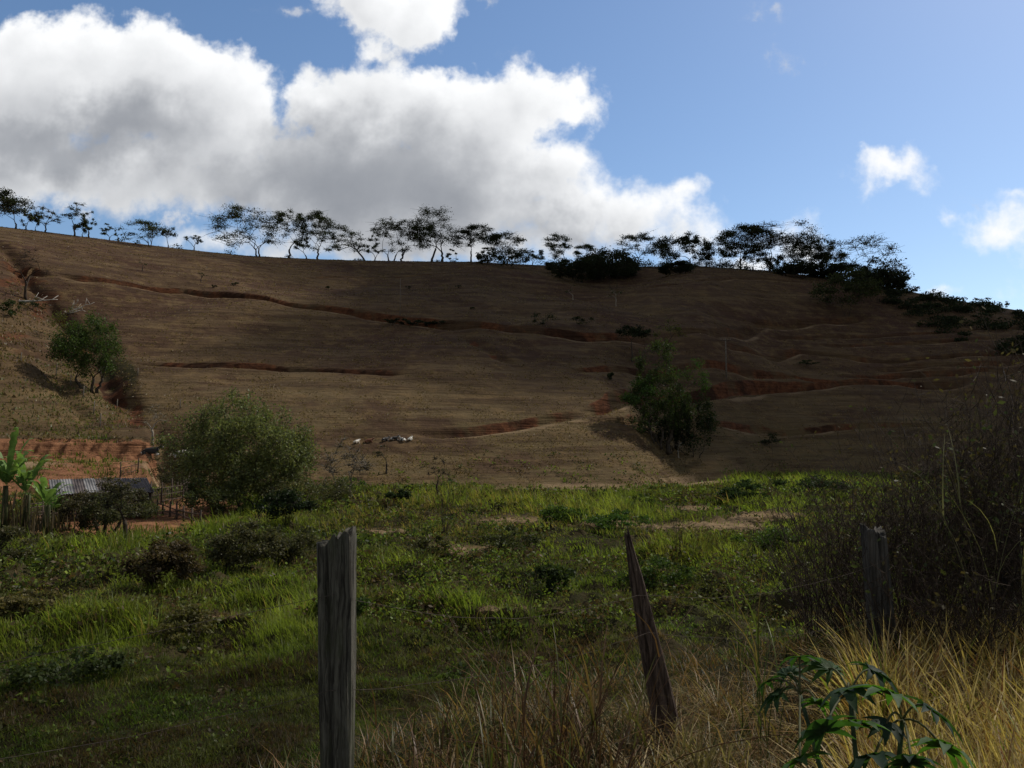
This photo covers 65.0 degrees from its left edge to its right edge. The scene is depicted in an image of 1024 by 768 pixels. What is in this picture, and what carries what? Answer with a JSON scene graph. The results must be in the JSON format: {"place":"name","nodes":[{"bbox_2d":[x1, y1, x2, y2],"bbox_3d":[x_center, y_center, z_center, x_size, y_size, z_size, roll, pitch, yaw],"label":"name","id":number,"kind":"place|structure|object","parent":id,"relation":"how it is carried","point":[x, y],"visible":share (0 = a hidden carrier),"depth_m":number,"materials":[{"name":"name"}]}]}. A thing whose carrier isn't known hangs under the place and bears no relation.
{"place":"outdoors","nodes":[
{"label":"outdoors","id":0,"kind":"place"},
{"bbox_2d":[37,502,229,535],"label":"dirt yard","id":1,"kind":"structure","parent":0,"point":[170,521],"depth_m":49.91,"materials":[{"name":"soil"}]},
{"bbox_2d":[49,477,154,518],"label":"farm shed","id":2,"kind":"structure","parent":1,"relation":"on","point":[79,485],"depth_m":51.36,"materials":[{"name":"grey metal"}]},
{"bbox_2d":[172,475,242,518],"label":"shrub","id":3,"kind":"object","parent":1,"relation":"on","point":[192,497],"visible":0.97,"depth_m":51.41,"materials":[{"name":"green plant"}]},
{"bbox_2d":[0,226,1023,489],"bbox_3d":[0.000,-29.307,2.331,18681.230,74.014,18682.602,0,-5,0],"label":"hillside","id":4,"kind":"structure","parent":0,"point":[452,393],"depth_m":159.38,"materials":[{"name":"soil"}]},
{"bbox_2d":[0,186,39,228],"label":"bushy tree","id":5,"kind":"object","parent":4,"relation":"on","point":[9,205],"visible":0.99,"depth_m":218.56,"materials":[{"name":"green plant"}]},
{"bbox_2d":[38,309,126,392],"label":"leafy tree","id":6,"kind":"object","parent":4,"relation":"on","point":[73,347],"visible":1,"depth_m":113.51,"materials":[{"name":"green plant"}]},
{"bbox_2d":[116,219,170,246],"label":"spreading tree","id":7,"kind":"object","parent":4,"relation":"on","point":[152,228],"visible":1,"depth_m":236.23,"materials":[{"name":"green plant"}]},
{"bbox_2d":[199,203,290,255],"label":"umbrella tree","id":8,"kind":"object","parent":4,"relation":"on","point":[236,210],"visible":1,"depth_m":263.53,"materials":[{"name":"green plant"}]},
{"bbox_2d":[269,208,308,257],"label":"umbrella tree","id":9,"kind":"object","parent":4,"relation":"on","point":[280,216],"visible":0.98,"depth_m":266.38,"materials":[{"name":"green plant"}]},
{"bbox_2d":[296,210,341,258],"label":"umbrella tree","id":10,"kind":"object","parent":4,"relation":"on","point":[313,216],"visible":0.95,"depth_m":272.06,"materials":[{"name":"green plant"}]},
{"bbox_2d":[321,224,369,260],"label":"slender tree","id":11,"kind":"object","parent":4,"relation":"on","point":[335,246],"visible":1,"depth_m":273.54,"materials":[{"name":"green plant"}]},
{"bbox_2d":[366,216,406,260],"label":"umbrella tree","id":12,"kind":"object","parent":4,"relation":"on","point":[385,233],"visible":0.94,"depth_m":279.86,"materials":[{"name":"green plant"}]},
{"bbox_2d":[388,219,429,260],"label":"umbrella tree","id":13,"kind":"object","parent":4,"relation":"on","point":[402,231],"visible":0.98,"depth_m":278.89,"materials":[{"name":"green plant"}]},
{"bbox_2d":[403,203,465,260],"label":"tall tree","id":14,"kind":"object","parent":4,"relation":"on","point":[435,213],"visible":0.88,"depth_m":283.07,"materials":[{"name":"green plant"}]},
{"bbox_2d":[453,223,502,261],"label":"umbrella tree","id":15,"kind":"object","parent":4,"relation":"on","point":[480,237],"visible":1,"depth_m":282.94,"materials":[{"name":"green plant"}]},
{"bbox_2d":[115,237,856,280],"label":"undergrowth","id":16,"kind":"object","parent":4,"relation":"on","point":[721,265],"visible":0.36,"depth_m":281.34,"materials":[{"name":"green plant"}]},
{"bbox_2d":[543,232,573,259],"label":"umbrella tree","id":17,"kind":"object","parent":4,"relation":"on","point":[552,246],"visible":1,"depth_m":287.04,"materials":[{"name":"green plant"}]},
{"bbox_2d":[548,255,598,281],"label":"bushy tree","id":18,"kind":"object","parent":4,"relation":"on","point":[562,270],"visible":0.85,"depth_m":253.29,"materials":[{"name":"green plant"}]},
{"bbox_2d":[581,246,648,289],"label":"bushy tree","id":19,"kind":"object","parent":4,"relation":"on","point":[624,256],"visible":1,"depth_m":243.40,"materials":[{"name":"green plant"}]},
{"bbox_2d":[615,324,653,361],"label":"dark tree","id":20,"kind":"object","parent":4,"relation":"on","point":[632,331],"visible":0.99,"depth_m":162.23,"materials":[{"name":"green plant"}]},
{"bbox_2d":[616,229,659,262],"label":"umbrella tree","id":21,"kind":"object","parent":4,"relation":"on","point":[641,237],"visible":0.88,"depth_m":286.00,"materials":[{"name":"green plant"}]},
{"bbox_2d":[618,374,676,449],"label":"leafy tree","id":22,"kind":"object","parent":4,"relation":"on","point":[631,399],"visible":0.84,"depth_m":122.53,"materials":[{"name":"green plant"}]},
{"bbox_2d":[626,337,696,454],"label":"tall tree","id":23,"kind":"object","parent":4,"relation":"on","point":[664,407],"visible":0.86,"depth_m":124.22,"materials":[{"name":"green plant"}]},
{"bbox_2d":[643,234,696,262],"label":"bushy tree","id":24,"kind":"object","parent":4,"relation":"on","point":[664,246],"visible":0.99,"depth_m":283.57,"materials":[{"name":"green plant"}]},
{"bbox_2d":[654,408,695,453],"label":"bushy tree","id":25,"kind":"object","parent":4,"relation":"on","point":[687,431],"visible":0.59,"depth_m":126.52,"materials":[{"name":"green plant"}]},
{"bbox_2d":[656,260,697,274],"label":"bushy tree","id":26,"kind":"object","parent":4,"relation":"on","point":[682,267],"visible":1,"depth_m":257.80,"materials":[{"name":"green plant"}]},
{"bbox_2d":[666,354,711,450],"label":"leafy tree","id":27,"kind":"object","parent":4,"relation":"on","point":[701,391],"visible":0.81,"depth_m":129.65,"materials":[{"name":"green plant"}]},
{"bbox_2d":[665,389,721,457],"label":"bushy tree","id":28,"kind":"object","parent":4,"relation":"on","point":[707,425],"visible":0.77,"depth_m":127.60,"materials":[{"name":"green plant"}]},
{"bbox_2d":[691,237,715,266],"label":"bushy tree","id":29,"kind":"object","parent":4,"relation":"on","point":[707,245],"visible":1,"depth_m":282.87,"materials":[{"name":"green plant"}]},
{"bbox_2d":[713,222,783,268],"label":"umbrella tree","id":30,"kind":"object","parent":4,"relation":"on","point":[725,235],"visible":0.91,"depth_m":279.18,"materials":[{"name":"green plant"}]},
{"bbox_2d":[730,220,803,271],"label":"tree","id":31,"kind":"object","parent":4,"relation":"on","point":[746,238],"visible":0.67,"depth_m":278.56,"materials":[{"name":"green plant"}]},
{"bbox_2d":[771,258,817,277],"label":"bushy tree","id":32,"kind":"object","parent":4,"relation":"on","point":[802,267],"visible":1,"depth_m":264.31,"materials":[{"name":"green plant"}]},
{"bbox_2d":[773,219,835,263],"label":"tall tree","id":33,"kind":"object","parent":4,"relation":"on","point":[807,247],"visible":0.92,"depth_m":274.19,"materials":[{"name":"green plant"}]},
{"bbox_2d":[804,234,849,263],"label":"tall tree","id":34,"kind":"object","parent":4,"relation":"on","point":[832,248],"visible":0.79,"depth_m":273.74,"materials":[{"name":"green plant"}]},
{"bbox_2d":[805,259,853,278],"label":"bushy tree","id":35,"kind":"object","parent":4,"relation":"on","point":[821,264],"visible":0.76,"depth_m":268.05,"materials":[{"name":"green plant"}]},
{"bbox_2d":[807,266,886,315],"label":"bushy tree","id":36,"kind":"object","parent":4,"relation":"on","point":[853,286],"visible":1,"depth_m":228.22,"materials":[{"name":"green plant"}]},
{"bbox_2d":[832,232,901,267],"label":"umbrella tree","id":37,"kind":"object","parent":4,"relation":"on","point":[891,247],"visible":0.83,"depth_m":270.86,"materials":[{"name":"green plant"}]},
{"bbox_2d":[845,255,914,302],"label":"bushy tree","id":38,"kind":"object","parent":4,"relation":"on","point":[877,273],"visible":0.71,"depth_m":241.10,"materials":[{"name":"green plant"}]},
{"bbox_2d":[878,284,1023,355],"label":"scrub","id":39,"kind":"object","parent":4,"relation":"on","point":[988,305],"visible":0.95,"depth_m":235.84,"materials":[{"name":"green plant"}]},
{"bbox_2d":[0,433,1023,767],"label":"meadow ground","id":40,"kind":"structure","parent":0,"point":[716,520],"depth_m":19.57,"materials":[{"name":"green plant"}]},
{"bbox_2d":[0,525,43,559],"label":"shrub","id":41,"kind":"object","parent":40,"relation":"on","point":[6,533],"visible":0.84,"depth_m":29.33,"materials":[{"name":"green plant"}]},
{"bbox_2d":[0,427,52,527],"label":"banana plant","id":42,"kind":"object","parent":40,"relation":"on","point":[9,468],"visible":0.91,"depth_m":40.44,"materials":[{"name":"green plant"}]},
{"bbox_2d":[2,451,51,534],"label":"banana plant","id":43,"kind":"object","parent":40,"relation":"on","point":[23,474],"visible":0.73,"depth_m":41.00,"materials":[{"name":"green plant"}]},
{"bbox_2d":[0,588,69,620],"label":"shrub","id":44,"kind":"object","parent":40,"relation":"on","point":[11,603],"visible":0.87,"depth_m":20.43,"materials":[{"name":"green plant"}]},
{"bbox_2d":[19,477,74,535],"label":"banana plant","id":45,"kind":"object","parent":40,"relation":"on","point":[46,496],"visible":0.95,"depth_m":37.66,"materials":[{"name":"green plant"}]},
{"bbox_2d":[0,644,133,691],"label":"weed clump","id":46,"kind":"object","parent":40,"relation":"on","point":[34,673],"visible":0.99,"depth_m":14.82,"materials":[{"name":"green plant"}]},
{"bbox_2d":[51,489,111,532],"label":"shrub","id":47,"kind":"object","parent":40,"relation":"on","point":[84,522],"visible":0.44,"depth_m":41.09,"materials":[{"name":"green plant"}]},
{"bbox_2d":[63,476,139,535],"bbox_3d":[-20.746,6.273,40.713,3.307,3.280,3.334,-1,-5,10],"label":"grey tree","id":48,"kind":"object","parent":40,"relation":"on","point":[72,503],"visible":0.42,"depth_m":40.28,"materials":[{"name":"green plant"}]},
{"bbox_2d":[79,488,165,534],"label":"shrub","id":49,"kind":"object","parent":40,"relation":"on","point":[105,517],"visible":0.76,"depth_m":38.54,"materials":[{"name":"green plant"}]},
{"bbox_2d":[98,477,148,537],"bbox_3d":[-17.399,5.801,36.141,1.663,3.210,1.805,-3,-5,32],"label":"grey tree","id":50,"kind":"object","parent":40,"relation":"on","point":[115,492],"visible":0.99,"depth_m":36.02,"materials":[{"name":"green plant"}]},
{"bbox_2d":[117,533,210,587],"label":"shrub","id":51,"kind":"object","parent":40,"relation":"on","point":[161,555],"visible":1,"depth_m":23.47,"materials":[{"name":"green plant"}]},
{"bbox_2d":[150,475,189,504],"bbox_3d":[-27.693,8.739,66.698,1.346,2.344,13.672,1,-5,-10],"label":"corral fence","id":52,"kind":"object","parent":40,"relation":"on","point":[164,494],"visible":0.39,"depth_m":63.32,"materials":[{"name":"wood"}]},
{"bbox_2d":[145,603,222,645],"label":"weed clump","id":53,"kind":"object","parent":40,"relation":"on","point":[187,615],"visible":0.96,"depth_m":18.79,"materials":[{"name":"green plant"}]},
{"bbox_2d":[150,383,321,509],"bbox_3d":[-19.079,4.801,56.424,12.430,9.793,11.093,2,-5,-19],"label":"bushy tree","id":54,"kind":"object","parent":40,"relation":"on","point":[257,463],"visible":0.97,"depth_m":54.99,"materials":[{"name":"green plant"}]},
{"bbox_2d":[201,518,293,568],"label":"shrub","id":55,"kind":"object","parent":40,"relation":"on","point":[272,547],"visible":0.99,"depth_m":27.25,"materials":[{"name":"green plant"}]},
{"bbox_2d":[236,523,320,563],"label":"shrub","id":56,"kind":"object","parent":40,"relation":"on","point":[301,537],"visible":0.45,"depth_m":30.44,"materials":[{"name":"green plant"}]},
{"bbox_2d":[252,485,318,521],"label":"shrub","id":57,"kind":"object","parent":40,"relation":"on","point":[278,500],"visible":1,"depth_m":42.16,"materials":[{"name":"green plant"}]},
{"bbox_2d":[254,470,358,508],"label":"shrub","id":58,"kind":"object","parent":40,"relation":"on","point":[339,490],"visible":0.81,"depth_m":53.69,"materials":[{"name":"green plant"}]},
{"bbox_2d":[317,435,378,498],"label":"bare tree","id":59,"kind":"object","parent":40,"relation":"on","point":[365,464],"visible":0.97,"depth_m":67.06,"materials":[{"name":"grey plant"}]},
{"bbox_2d":[405,533,451,558],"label":"weed clump","id":60,"kind":"object","parent":40,"relation":"on","point":[442,541],"visible":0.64,"depth_m":30.50,"materials":[{"name":"green plant"}]},
{"bbox_2d":[0,442,1023,767],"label":"meadow weeds","id":61,"kind":"object","parent":40,"relation":"on","point":[426,622],"visible":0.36,"depth_m":26.28,"materials":[{"name":"green plant"}]},
{"bbox_2d":[480,524,543,550],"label":"weed clump","id":62,"kind":"object","parent":40,"relation":"on","point":[511,542],"visible":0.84,"depth_m":33.37,"materials":[{"name":"green plant"}]},
{"bbox_2d":[506,535,548,630],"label":"tall weed","id":63,"kind":"object","parent":40,"relation":"on","point":[518,577],"visible":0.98,"depth_m":19.43,"materials":[{"name":"green plant"}]},
{"bbox_2d":[527,563,576,590],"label":"weed clump","id":64,"kind":"object","parent":40,"relation":"on","point":[555,575],"visible":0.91,"depth_m":23.98,"materials":[{"name":"green plant"}]},
{"bbox_2d":[535,503,591,522],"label":"weed clump","id":65,"kind":"object","parent":40,"relation":"on","point":[559,514],"visible":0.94,"depth_m":46.10,"materials":[{"name":"green plant"}]},
{"bbox_2d":[577,507,653,530],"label":"weed clump","id":66,"kind":"object","parent":40,"relation":"on","point":[600,521],"visible":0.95,"depth_m":39.87,"materials":[{"name":"green plant"}]},
{"bbox_2d":[615,555,699,588],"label":"weed clump","id":67,"kind":"object","parent":40,"relation":"on","point":[659,561],"visible":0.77,"depth_m":24.67,"materials":[{"name":"green plant"}]},
{"bbox_2d":[714,479,769,502],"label":"weed clump","id":68,"kind":"object","parent":40,"relation":"on","point":[746,484],"visible":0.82,"depth_m":60.42,"materials":[{"name":"green plant"}]},
{"bbox_2d":[729,525,807,551],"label":"weed clump","id":69,"kind":"object","parent":40,"relation":"on","point":[771,532],"visible":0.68,"depth_m":33.26,"materials":[{"name":"green plant"}]},
{"bbox_2d":[765,473,853,494],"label":"weed clump","id":70,"kind":"object","parent":40,"relation":"on","point":[779,481],"visible":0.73,"depth_m":66.53,"materials":[{"name":"green plant"}]},
{"bbox_2d":[0,0,1023,310],"label":"sky","id":71,"kind":"structure","parent":0,"point":[590,122],"materials":[{"name":"blue"}]},
{"bbox_2d":[246,593,1023,767],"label":"roadside ground","id":72,"kind":"structure","parent":0,"point":[429,754],"depth_m":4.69,"materials":[{"name":"plant"}]},
{"bbox_2d":[317,525,356,767],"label":"fence post","id":73,"kind":"object","parent":72,"relation":"on","point":[336,568],"visible":1,"depth_m":3.17,"materials":[{"name":"wood"}]},
{"bbox_2d":[1,598,1013,758],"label":"fence wire","id":74,"kind":"object","parent":73,"relation":"attached to","point":[402,686],"visible":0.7,"depth_m":3.24,"materials":[{"name":"grey metal"}]},
{"bbox_2d":[355,679,506,767],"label":"grass clump","id":75,"kind":"object","parent":72,"relation":"on","point":[441,736],"visible":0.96,"depth_m":3.43,"materials":[{"name":"plant"}]},
{"bbox_2d":[421,683,623,767],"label":"grass clump","id":76,"kind":"object","parent":72,"relation":"on","point":[490,755],"visible":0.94,"depth_m":2.84,"materials":[{"name":"plant"}]},
{"bbox_2d":[431,598,634,767],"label":"grass clump","id":77,"kind":"object","parent":72,"relation":"on","point":[504,714],"visible":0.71,"depth_m":3.55,"materials":[{"name":"plant"}]},
{"bbox_2d":[438,612,654,767],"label":"grass clump","id":78,"kind":"object","parent":72,"relation":"on","point":[553,705],"visible":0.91,"depth_m":3.09,"materials":[{"name":"beige plant"}]},
{"bbox_2d":[432,600,798,767],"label":"grass clump","id":79,"kind":"object","parent":72,"relation":"on","point":[630,764],"visible":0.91,"depth_m":3.14,"materials":[{"name":"plant"}]},
{"bbox_2d":[624,526,683,752],"bbox_3d":[0.772,1.425,4.251,0.344,1.360,0.141,0,-5,0],"label":"fence post","id":80,"kind":"object","parent":72,"relation":"on","point":[647,642],"visible":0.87,"depth_m":4.21,"materials":[{"name":"wood"}]},
{"bbox_2d":[654,705,763,767],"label":"grass clump","id":81,"kind":"object","parent":72,"relation":"on","point":[707,764],"visible":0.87,"depth_m":3.64,"materials":[{"name":"beige plant"}]},
{"bbox_2d":[702,557,867,764],"bbox_3d":[1.365,1.395,4.003,1.350,1.029,0.520,1,-5,-17],"label":"grass clump","id":82,"kind":"object","parent":72,"relation":"on","point":[756,655],"visible":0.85,"depth_m":4.01,"materials":[{"name":"beige plant"}]},
{"bbox_2d":[737,486,879,639],"bbox_3d":[3.307,2.111,8.599,1.806,2.169,1.642,0,-5,0],"label":"thicket shrub","id":83,"kind":"object","parent":72,"relation":"on","point":[807,566],"visible":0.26,"depth_m":8.69,"materials":[{"name":"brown plant"}]},
{"bbox_2d":[737,494,891,647],"bbox_3d":[2.663,1.670,7.042,1.163,1.420,1.227,3,-6,-36],"label":"thicket shrub","id":84,"kind":"object","parent":72,"relation":"on","point":[805,615],"visible":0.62,"depth_m":7.07,"materials":[{"name":"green plant"}]},
{"bbox_2d":[734,449,952,652],"bbox_3d":[2.640,1.371,6.415,1.275,1.700,1.451,4,-6,-39],"label":"thicket shrub","id":85,"kind":"object","parent":72,"relation":"on","point":[829,546],"visible":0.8,"depth_m":6.32,"materials":[{"name":"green plant"}]},
{"bbox_2d":[756,655,975,767],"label":"castor plant","id":86,"kind":"object","parent":72,"relation":"on","point":[814,732],"visible":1,"depth_m":2.18,"materials":[{"name":"green plant"}]},
{"bbox_2d":[789,448,956,636],"bbox_3d":[3.062,1.397,6.685,1.208,1.749,1.264,2,-5,-25],"label":"thicket shrub","id":87,"kind":"object","parent":72,"relation":"on","point":[859,514],"visible":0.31,"depth_m":6.73,"materials":[{"name":"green plant"}]},
{"bbox_2d":[860,523,897,663],"bbox_3d":[2.401,1.613,5.186,0.233,1.418,0.174,0,-5,0],"label":"fence post","id":88,"kind":"object","parent":72,"relation":"on","point":[875,551],"visible":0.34,"depth_m":5.16,"materials":[{"name":"wood"}]},
{"bbox_2d":[780,427,1001,643],"bbox_3d":[2.932,1.261,6.103,1.389,1.882,1.439,-4,-6,42],"label":"thicket shrub","id":89,"kind":"object","parent":72,"relation":"on","point":[884,522],"visible":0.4,"depth_m":6.07,"materials":[{"name":"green plant"}]},
{"bbox_2d":[818,517,984,655],"bbox_3d":[2.568,1.483,5.259,0.914,1.233,1.213,-4,-6,38],"label":"thicket shrub","id":90,"kind":"object","parent":72,"relation":"on","point":[902,599],"visible":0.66,"depth_m":5.14,"materials":[{"name":"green plant"}]},
{"bbox_2d":[800,392,1023,628],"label":"thicket shrub","id":91,"kind":"object","parent":72,"relation":"on","point":[869,446],"visible":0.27,"depth_m":7.51,"materials":[{"name":"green plant"}]},
{"bbox_2d":[811,400,1015,608],"bbox_3d":[4.295,1.370,8.498,1.792,2.401,2.250,-5,-6,45],"label":"thicket shrub","id":92,"kind":"object","parent":72,"relation":"on","point":[920,438],"visible":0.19,"depth_m":8.46,"materials":[{"name":"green plant"}]},
{"bbox_2d":[830,443,1023,644],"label":"thicket shrub","id":93,"kind":"object","parent":72,"relation":"on","point":[922,540],"visible":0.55,"depth_m":5.71,"materials":[{"name":"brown plant"}]},
{"bbox_2d":[849,338,1023,634],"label":"thicket shrub","id":94,"kind":"object","parent":72,"relation":"on","point":[930,436],"visible":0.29,"depth_m":6.17,"materials":[{"name":"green plant"}]},
{"bbox_2d":[874,298,1023,624],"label":"thicket shrub","id":95,"kind":"object","parent":72,"relation":"on","point":[970,475],"visible":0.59,"depth_m":5.71,"materials":[{"name":"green plant"}]},
{"bbox_2d":[875,508,1023,670],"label":"thicket shrub","id":96,"kind":"object","parent":72,"relation":"on","point":[971,616],"visible":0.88,"depth_m":4.85,"materials":[{"name":"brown plant"}]},
{"bbox_2d":[880,347,1023,595],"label":"thicket shrub","id":97,"kind":"object","parent":72,"relation":"on","point":[971,456],"visible":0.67,"depth_m":5.44,"materials":[{"name":"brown plant"}]},
{"bbox_2d":[883,364,1023,627],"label":"thicket shrub","id":98,"kind":"object","parent":72,"relation":"on","point":[980,401],"visible":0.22,"depth_m":6.75,"materials":[{"name":"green plant"}]},
{"bbox_2d":[890,404,1023,651],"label":"grass clump","id":99,"kind":"object","parent":72,"relation":"on","point":[1022,569],"visible":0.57,"depth_m":5.03,"materials":[{"name":"brown plant"}]},
{"bbox_2d":[892,380,1023,649],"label":"thicket shrub","id":100,"kind":"object","parent":72,"relation":"on","point":[1005,500],"visible":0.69,"depth_m":5.39,"materials":[{"name":"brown plant"}]},
{"bbox_2d":[895,326,1023,625],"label":"thicket shrub","id":101,"kind":"object","parent":72,"relation":"on","point":[985,421],"visible":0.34,"depth_m":5.94,"materials":[{"name":"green plant"}]},
{"bbox_2d":[998,507,1023,637],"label":"fence post","id":102,"kind":"object","parent":72,"relation":"on","point":[1005,586],"visible":0.1,"depth_m":5.96,"materials":[{"name":"wood"}]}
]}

